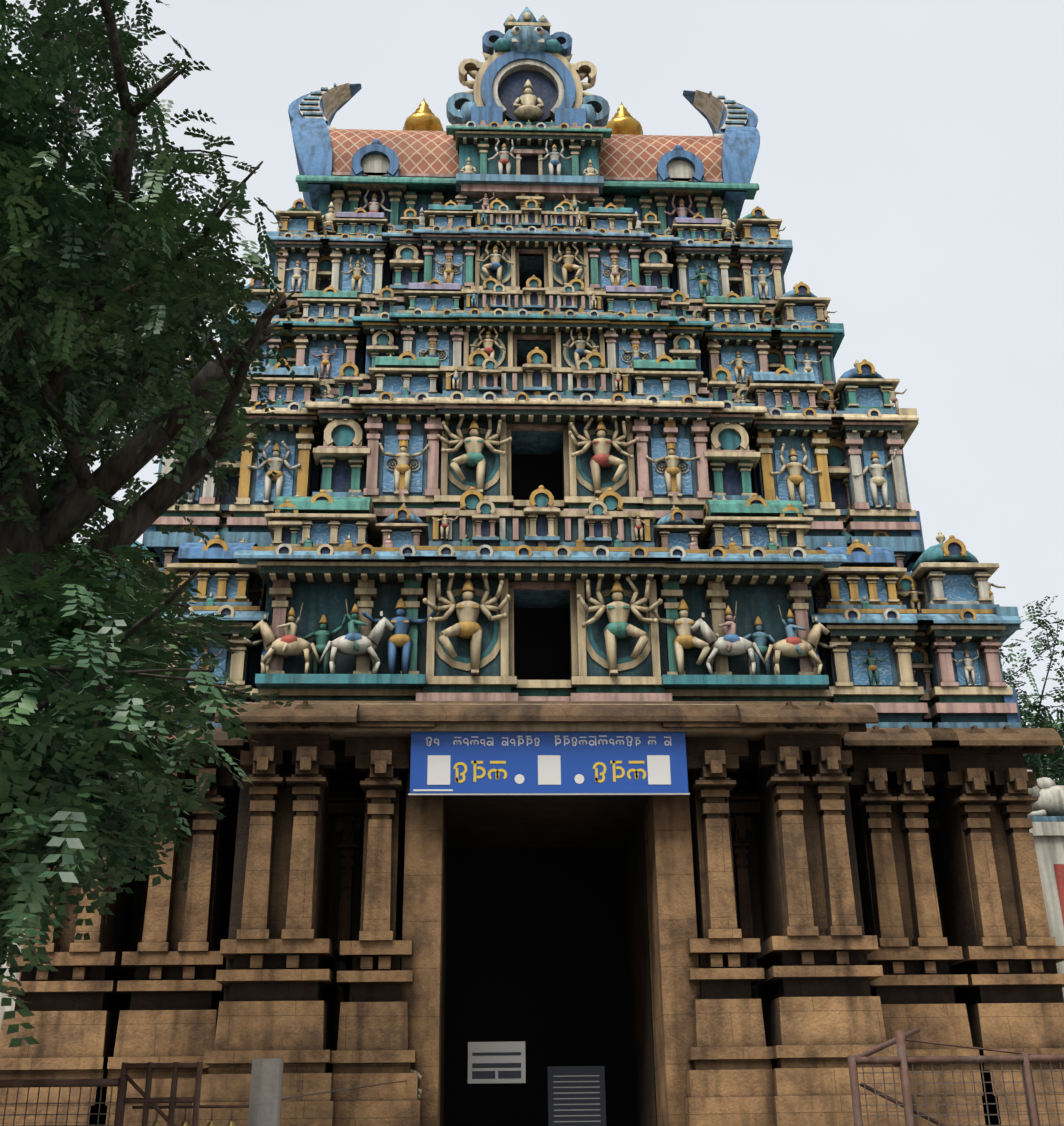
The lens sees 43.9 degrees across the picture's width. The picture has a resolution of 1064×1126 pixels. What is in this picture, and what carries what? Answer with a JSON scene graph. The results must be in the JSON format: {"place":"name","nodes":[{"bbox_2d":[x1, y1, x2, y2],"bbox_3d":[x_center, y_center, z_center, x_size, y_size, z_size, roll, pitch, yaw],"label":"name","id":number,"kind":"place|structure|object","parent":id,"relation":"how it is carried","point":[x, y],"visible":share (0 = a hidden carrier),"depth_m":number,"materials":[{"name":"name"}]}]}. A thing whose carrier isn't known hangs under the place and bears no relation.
{"place":"outdoors","nodes":[
{"label":"outdoors","id":0,"kind":"place"},
{"bbox_2d":[0,0,301,1047],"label":"neem tree","id":1,"kind":"object","parent":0,"point":[40,810],"depth_m":10.05,"materials":[{"name":"green plant"}]},
{"bbox_2d":[0,0,1063,779],"label":"sky","id":2,"kind":"structure","parent":0,"point":[910,159],"materials":[{"name":"white"}]},
{"bbox_3d":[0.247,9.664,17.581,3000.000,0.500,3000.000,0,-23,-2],"label":"ground","id":3,"kind":"structure","parent":0,"visible":0},
{"bbox_2d":[0,1062,202,1125],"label":"fence","id":4,"kind":"object","parent":3,"relation":"on","point":[120,1083],"visible":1,"depth_m":7.75,"materials":[{"name":"brown metal"}]},
{"bbox_2d":[248,1059,283,1125],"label":"concrete post","id":5,"kind":"object","parent":3,"relation":"on","point":[265,1100],"visible":1,"depth_m":8.27,"materials":[{"name":"grey concrete"}]},
{"bbox_2d":[0,700,1063,1125],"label":"stone base wall","id":6,"kind":"structure","parent":3,"relation":"on","point":[772,928],"depth_m":18.65,"materials":[{"name":"brown stone"}]},
{"bbox_2d":[132,1080,405,1125],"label":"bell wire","id":7,"kind":"object","parent":6,"relation":"attached to","point":[209,1123],"visible":0.88,"depth_m":8.02,"materials":[{"name":"brown metal"}]},
{"bbox_2d":[410,1069,421,1099],"bbox_3d":[-1.645,6.918,17.087,0.439,0.730,0.213,0,-23,-2],"label":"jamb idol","id":8,"kind":"object","parent":6,"relation":"attached to","point":[419,1092],"visible":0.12,"depth_m":17.10,"materials":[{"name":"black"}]},
{"bbox_2d":[468,1041,605,1125],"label":"notice boards","id":9,"kind":"object","parent":6,"relation":"attached to","point":[576,1095],"visible":1,"depth_m":18.71,"materials":[{"name":"grey metal"}]},
{"bbox_2d":[244,703,848,740],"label":"cornice","id":10,"kind":"structure","parent":6,"relation":"attached to","point":[341,734],"depth_m":18.80,"materials":[{"name":"stone"}]},
{"bbox_2d":[408,732,689,795],"bbox_3d":[0.241,2.820,18.661,3.940,0.920,0.056,0,-23,-2],"label":"sign board","id":11,"kind":"object","parent":6,"relation":"attached to","point":[540,763],"visible":1,"depth_m":18.63,"materials":[{"name":"blue metal"}]},
{"bbox_2d":[91,197,1021,727],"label":"sculpted tower tiers","id":12,"kind":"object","parent":6,"relation":"on","point":[533,451],"visible":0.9,"depth_m":22.50,"materials":[{"name":"multicoloured paint"}]},
{"bbox_2d":[288,7,759,241],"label":"temple tower roof","id":13,"kind":"structure","parent":12,"relation":"on","point":[527,121],"depth_m":27.84,"materials":[{"name":"paint"}]},
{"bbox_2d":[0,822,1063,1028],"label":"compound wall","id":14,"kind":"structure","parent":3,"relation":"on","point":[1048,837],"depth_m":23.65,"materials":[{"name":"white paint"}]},
{"bbox_2d":[1027,770,1063,821],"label":"nandi statue","id":15,"kind":"object","parent":14,"relation":"on","point":[1048,806],"visible":0.44,"depth_m":24.47,"materials":[{"name":"white stone"}]},
{"bbox_2d":[847,1027,1063,1125],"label":"fence","id":16,"kind":"object","parent":3,"relation":"on","point":[902,1059],"visible":1,"depth_m":7.97,"materials":[{"name":"brown metal"}]},
{"bbox_2d":[999,595,1063,785],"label":"tree","id":17,"kind":"object","parent":3,"relation":"on","point":[1055,764],"depth_m":29.59,"materials":[{"name":"green plant"}]}
]}

